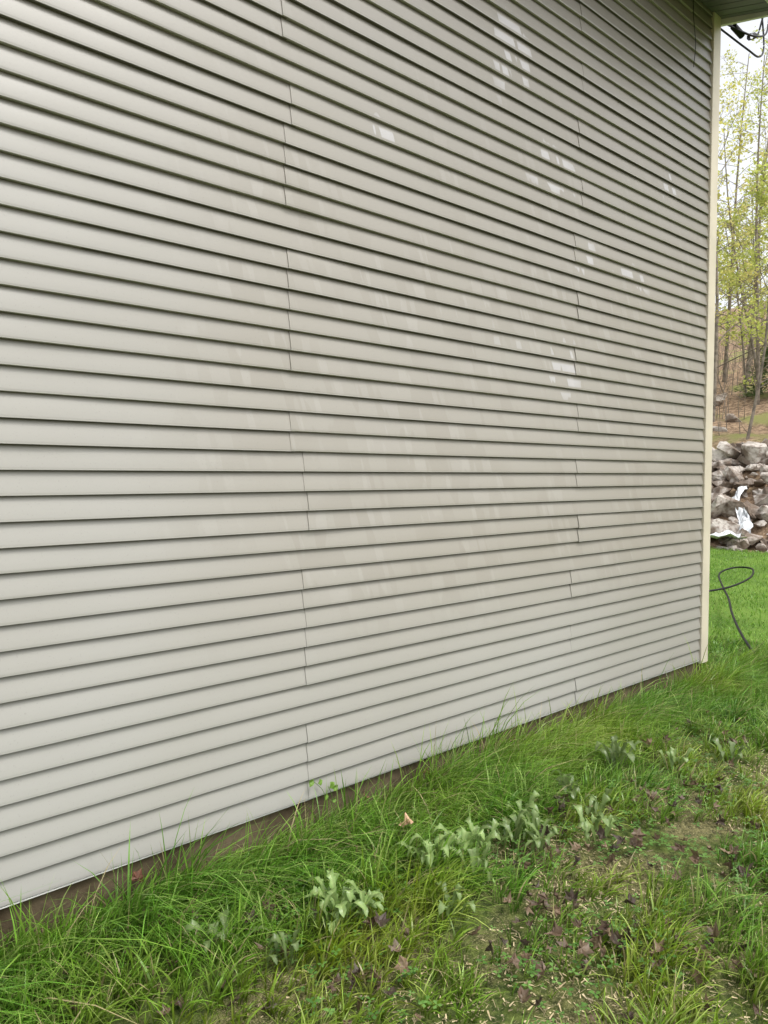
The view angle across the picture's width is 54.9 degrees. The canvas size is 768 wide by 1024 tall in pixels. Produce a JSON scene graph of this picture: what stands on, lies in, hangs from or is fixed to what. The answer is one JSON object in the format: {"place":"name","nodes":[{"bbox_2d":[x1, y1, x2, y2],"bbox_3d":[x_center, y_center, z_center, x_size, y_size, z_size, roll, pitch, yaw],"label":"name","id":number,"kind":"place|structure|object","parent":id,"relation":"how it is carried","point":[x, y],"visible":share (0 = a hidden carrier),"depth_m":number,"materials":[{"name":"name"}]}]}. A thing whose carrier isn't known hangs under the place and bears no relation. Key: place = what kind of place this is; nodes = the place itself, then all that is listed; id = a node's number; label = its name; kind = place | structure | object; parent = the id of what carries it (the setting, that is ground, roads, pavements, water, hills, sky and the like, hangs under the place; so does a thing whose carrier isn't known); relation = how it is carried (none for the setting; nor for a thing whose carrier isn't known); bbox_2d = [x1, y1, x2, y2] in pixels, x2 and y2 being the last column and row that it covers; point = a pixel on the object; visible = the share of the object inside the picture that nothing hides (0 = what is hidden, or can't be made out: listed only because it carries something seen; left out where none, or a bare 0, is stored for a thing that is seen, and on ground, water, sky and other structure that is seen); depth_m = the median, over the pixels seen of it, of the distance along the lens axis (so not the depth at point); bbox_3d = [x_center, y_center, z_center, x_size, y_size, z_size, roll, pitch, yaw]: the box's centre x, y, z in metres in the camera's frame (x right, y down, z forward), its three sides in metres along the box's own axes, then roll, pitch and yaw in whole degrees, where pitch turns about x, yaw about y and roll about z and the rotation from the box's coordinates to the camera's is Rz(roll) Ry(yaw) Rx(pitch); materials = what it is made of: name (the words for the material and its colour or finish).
{"place":"outdoors","nodes":[
{"label":"outdoors","id":0,"kind":"place"},
{"bbox_2d":[0,301,767,1023],"bbox_3d":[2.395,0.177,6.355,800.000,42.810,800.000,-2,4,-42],"label":"ground","id":1,"kind":"structure","parent":0,"point":[496,915],"depth_m":3.04,"materials":[{"name":"green plant"}]},
{"bbox_2d":[184,909,268,957],"bbox_3d":[-0.612,1.629,2.844,0.278,0.148,0.212,-2,4,-42],"label":"dandelion plant","id":2,"kind":"object","parent":1,"relation":"on","point":[223,918],"visible":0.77,"depth_m":2.83,"materials":[{"name":"green leaf"}]},
{"bbox_2d":[266,928,299,971],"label":"dandelion plant","id":3,"kind":"object","parent":1,"relation":"on","point":[275,938],"visible":0.97,"depth_m":2.75,"materials":[{"name":"green plant"}]},
{"bbox_2d":[309,779,337,818],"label":"climbing vine","id":4,"kind":"object","parent":1,"relation":"on","point":[332,784],"visible":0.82,"depth_m":3.94,"materials":[{"name":"green plant"}]},
{"bbox_2d":[304,868,376,919],"bbox_3d":[-0.207,1.583,3.022,0.247,0.207,0.299,-2,4,-42],"label":"dandelion plant","id":5,"kind":"object","parent":1,"relation":"on","point":[348,895],"visible":0.76,"depth_m":3.00,"materials":[{"name":"green plant"}]},
{"bbox_2d":[306,887,380,937],"bbox_3d":[-0.159,1.607,2.954,0.305,0.172,0.200,-2,4,-42],"label":"dandelion plant","id":6,"kind":"object","parent":1,"relation":"on","point":[361,904],"visible":0.62,"depth_m":2.93,"materials":[{"name":"green plant"}]},
{"bbox_2d":[0,662,700,947],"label":"foundation","id":7,"kind":"object","parent":1,"relation":"on","point":[39,902],"depth_m":3.67,"materials":[{"name":"concrete"}]},
{"bbox_2d":[0,661,697,909],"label":"starter strip","id":8,"kind":"object","parent":7,"relation":"on","point":[31,897],"visible":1,"depth_m":3.56,"materials":[{"name":"grey plastic"}]},
{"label":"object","id":9,"kind":"object","parent":7,"relation":"on","visible":0},
{"bbox_2d":[0,0,712,906],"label":"front siding","id":10,"kind":"object","parent":9,"relation":"attached to","point":[352,380],"visible":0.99,"depth_m":3.89,"materials":[{"name":"plastic"}]},
{"bbox_2d":[693,1,767,66],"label":"service cable","id":11,"kind":"object","parent":10,"relation":"attached to","point":[738,31],"visible":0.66,"depth_m":6.99,"materials":[{"name":"black rubber"}]},
{"bbox_2d":[697,12,720,663],"bbox_3d":[2.943,-1.526,6.808,0.139,5.860,0.139,-2,4,-42],"label":"corner post","id":12,"kind":"object","parent":9,"relation":"attached to","point":[710,310],"visible":0.66,"depth_m":6.74,"materials":[{"name":"beige plastic"}]},
{"bbox_2d":[700,0,767,18],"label":"soffit","id":13,"kind":"structure","parent":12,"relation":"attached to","point":[722,9],"depth_m":6.42,"materials":[{"name":"plastic"}]},
{"bbox_3d":[-1.868,-4.154,1.675,14.090,0.200,0.022,-2,4,-42],"label":"fascia","id":14,"kind":"object","parent":13,"relation":"attached to","visible":0},
{"bbox_2d":[721,11,767,26],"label":"eave return","id":15,"kind":"object","parent":14,"relation":"attached to","point":[739,19],"visible":0.14,"depth_m":6.55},
{"bbox_2d":[340,879,383,921],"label":"dandelion plant","id":16,"kind":"object","parent":1,"relation":"on","point":[360,894],"visible":0.68,"depth_m":3.02,"materials":[{"name":"green plant"}]},
{"bbox_2d":[56,699,767,1023],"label":"dead leaves","id":17,"kind":"object","parent":1,"relation":"on","point":[556,930],"visible":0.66,"depth_m":2.87,"materials":[{"name":"brown plant"}]},
{"bbox_2d":[65,686,767,1023],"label":"clover patch","id":18,"kind":"object","parent":1,"relation":"on","point":[530,972],"visible":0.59,"depth_m":2.97,"materials":[{"name":"green plant"}]},
{"bbox_2d":[66,712,767,1023],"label":"straw","id":19,"kind":"object","parent":1,"relation":"on","point":[531,1006],"visible":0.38,"depth_m":2.75,"materials":[{"name":"beige plant"}]},
{"bbox_2d":[391,832,458,878],"bbox_3d":[0.217,1.551,3.343,0.300,0.212,0.264,-2,4,-42],"label":"dandelion plant","id":20,"kind":"object","parent":1,"relation":"on","point":[447,847],"visible":0.73,"depth_m":3.29,"materials":[{"name":"green plant"}]},
{"bbox_2d":[409,831,469,862],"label":"dandelion plant","id":21,"kind":"object","parent":1,"relation":"on","point":[423,846],"visible":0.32,"depth_m":3.36,"materials":[{"name":"green plant"}]},
{"bbox_2d":[434,881,474,924],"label":"dandelion plant","id":22,"kind":"object","parent":1,"relation":"on","point":[442,906],"visible":0.91,"depth_m":3.00,"materials":[{"name":"green plant"}]},
{"bbox_2d":[432,823,484,869],"bbox_3d":[0.354,1.536,3.442,0.320,0.218,0.199,-2,4,-42],"label":"dandelion plant","id":23,"kind":"object","parent":1,"relation":"on","point":[466,835],"visible":0.61,"depth_m":3.41,"materials":[{"name":"green plant"}]},
{"bbox_2d":[453,844,494,883],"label":"dandelion plant","id":24,"kind":"object","parent":1,"relation":"on","point":[472,853],"visible":0.88,"depth_m":3.29,"materials":[{"name":"green plant"}]},
{"bbox_2d":[456,816,511,858],"bbox_3d":[0.477,1.554,3.478,0.264,0.173,0.181,1,3,15],"label":"dandelion plant","id":25,"kind":"object","parent":1,"relation":"on","point":[495,824],"visible":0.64,"depth_m":3.50,"materials":[{"name":"green plant"}]},
{"bbox_2d":[481,808,531,848],"bbox_3d":[0.591,1.541,3.573,0.264,0.181,0.221,-2,4,-42],"label":"dandelion plant","id":26,"kind":"object","parent":1,"relation":"on","point":[520,821],"visible":0.89,"depth_m":3.59,"materials":[{"name":"green plant"}]},
{"bbox_2d":[505,790,542,830],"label":"dandelion plant","id":27,"kind":"object","parent":1,"relation":"on","point":[534,795],"visible":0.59,"depth_m":3.79,"materials":[{"name":"green plant"}]},
{"bbox_2d":[507,808,557,845],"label":"dandelion plant","id":28,"kind":"object","parent":1,"relation":"on","point":[536,820],"visible":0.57,"depth_m":3.61,"materials":[{"name":"green plant"}]},
{"bbox_2d":[520,818,558,858],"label":"dandelion plant","id":29,"kind":"object","parent":1,"relation":"on","point":[540,842],"visible":0.92,"depth_m":3.50,"materials":[{"name":"green plant"}]},
{"bbox_2d":[551,768,579,798],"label":"dandelion plant","id":30,"kind":"object","parent":1,"relation":"on","point":[567,778],"visible":0.84,"depth_m":4.05,"materials":[{"name":"green plant"}]},
{"bbox_2d":[572,805,618,849],"bbox_3d":[1.032,1.531,3.562,0.229,0.186,0.257,0,3,8],"label":"dandelion plant","id":31,"kind":"object","parent":1,"relation":"on","point":[586,825],"visible":0.92,"depth_m":3.58,"materials":[{"name":"green plant"}]},
{"bbox_2d":[584,788,612,820],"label":"dandelion plant","id":32,"kind":"object","parent":1,"relation":"on","point":[594,802],"visible":0.78,"depth_m":3.80,"materials":[{"name":"green plant"}]},
{"bbox_2d":[595,735,646,771],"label":"dandelion plant","id":33,"kind":"object","parent":1,"relation":"on","point":[615,749],"visible":0.93,"depth_m":4.46,"materials":[{"name":"green plant"}]},
{"bbox_2d":[656,747,696,769],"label":"dandelion plant","id":34,"kind":"object","parent":1,"relation":"on","point":[672,758],"visible":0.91,"depth_m":4.54,"materials":[{"name":"green plant"}]},
{"bbox_2d":[705,736,749,770],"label":"dandelion plant","id":35,"kind":"object","parent":1,"relation":"on","point":[732,746],"visible":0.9,"depth_m":4.59,"materials":[{"name":"green plant"}]},
{"bbox_2d":[707,546,767,665],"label":"lawn grass","id":36,"kind":"structure","parent":1,"relation":"on","point":[713,568],"depth_m":11.74,"materials":[{"name":"green plant"}]},
{"bbox_2d":[709,566,767,666],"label":"garden hose","id":37,"kind":"object","parent":1,"relation":"on","point":[723,588],"visible":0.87,"depth_m":10.59,"materials":[{"name":"black rubber"}]},
{"bbox_2d":[710,393,767,552],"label":"rock pile","id":38,"kind":"object","parent":1,"relation":"on","point":[726,478],"visible":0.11,"depth_m":21.28,"materials":[{"name":"stone"}]},
{"bbox_2d":[710,486,752,538],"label":"white plastic sheeting","id":39,"kind":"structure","parent":38,"relation":"on","point":[745,522],"depth_m":19.65,"materials":[{"name":"white plastic"}]},
{"bbox_2d":[713,78,767,421],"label":"maple tree","id":40,"kind":"object","parent":1,"relation":"on","point":[733,86],"visible":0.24,"depth_m":27.96,"materials":[{"name":"green plant"}]},
{"bbox_2d":[713,318,767,435],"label":"brush","id":41,"kind":"object","parent":1,"relation":"on","point":[726,375],"visible":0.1,"depth_m":32.28,"materials":[{"name":"brown plant"}]},
{"bbox_2d":[717,173,763,297],"bbox_3d":[12.077,-11.282,30.346,7.608,14.486,9.066,-1,3,-12],"label":"maple tree","id":42,"kind":"object","parent":1,"relation":"on","point":[734,245],"visible":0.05,"depth_m":29.66,"materials":[{"name":"green plant"}]},
{"bbox_2d":[714,98,767,393],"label":"distant trees","id":43,"kind":"object","parent":1,"relation":"on","point":[731,230],"visible":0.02,"depth_m":31.40,"materials":[{"name":"green plant"}]},
{"bbox_2d":[715,44,767,381],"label":"maple tree","id":44,"kind":"object","parent":1,"relation":"on","point":[730,296],"visible":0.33,"depth_m":35.97,"materials":[{"name":"green plant"}]},
{"bbox_2d":[715,55,767,324],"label":"maple tree","id":45,"kind":"object","parent":1,"relation":"on","point":[752,229],"visible":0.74,"depth_m":25.04,"materials":[{"name":"green plant"}]},
{"bbox_2d":[716,154,767,439],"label":"maple tree","id":46,"kind":"object","parent":1,"relation":"on","point":[761,202],"visible":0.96,"depth_m":24.01,"materials":[{"name":"green plant"}]},
{"bbox_2d":[716,545,767,551],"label":"gravel","id":47,"kind":"structure","parent":1,"relation":"on","point":[734,547],"depth_m":19.07,"materials":[{"name":"stone"}]},
{"bbox_2d":[717,26,767,404],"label":"maple tree","id":48,"kind":"object","parent":1,"relation":"on","point":[756,208],"visible":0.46,"depth_m":29.34,"materials":[{"name":"green plant"}]},
{"bbox_2d":[717,203,767,392],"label":"maple tree","id":49,"kind":"object","parent":1,"relation":"on","point":[737,217],"visible":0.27,"depth_m":31.74,"materials":[{"name":"green plant"}]},
{"bbox_2d":[717,64,767,388],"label":"maple tree","id":50,"kind":"object","parent":1,"relation":"on","point":[750,233],"visible":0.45,"depth_m":33.03,"materials":[{"name":"green plant"}]},
{"bbox_2d":[718,174,767,380],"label":"maple tree","id":51,"kind":"object","parent":1,"relation":"on","point":[753,239],"visible":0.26,"depth_m":33.74,"materials":[{"name":"green plant"}]},
{"bbox_2d":[735,345,767,397],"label":"evergreen shrub","id":52,"kind":"object","parent":1,"relation":"on","point":[751,391],"visible":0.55,"depth_m":30.69,"materials":[{"name":"green plant"}]},
{"bbox_2d":[715,17,767,310],"label":"sky","id":53,"kind":"structure","parent":0,"point":[742,55],"materials":[{"name":"white"}]}
]}

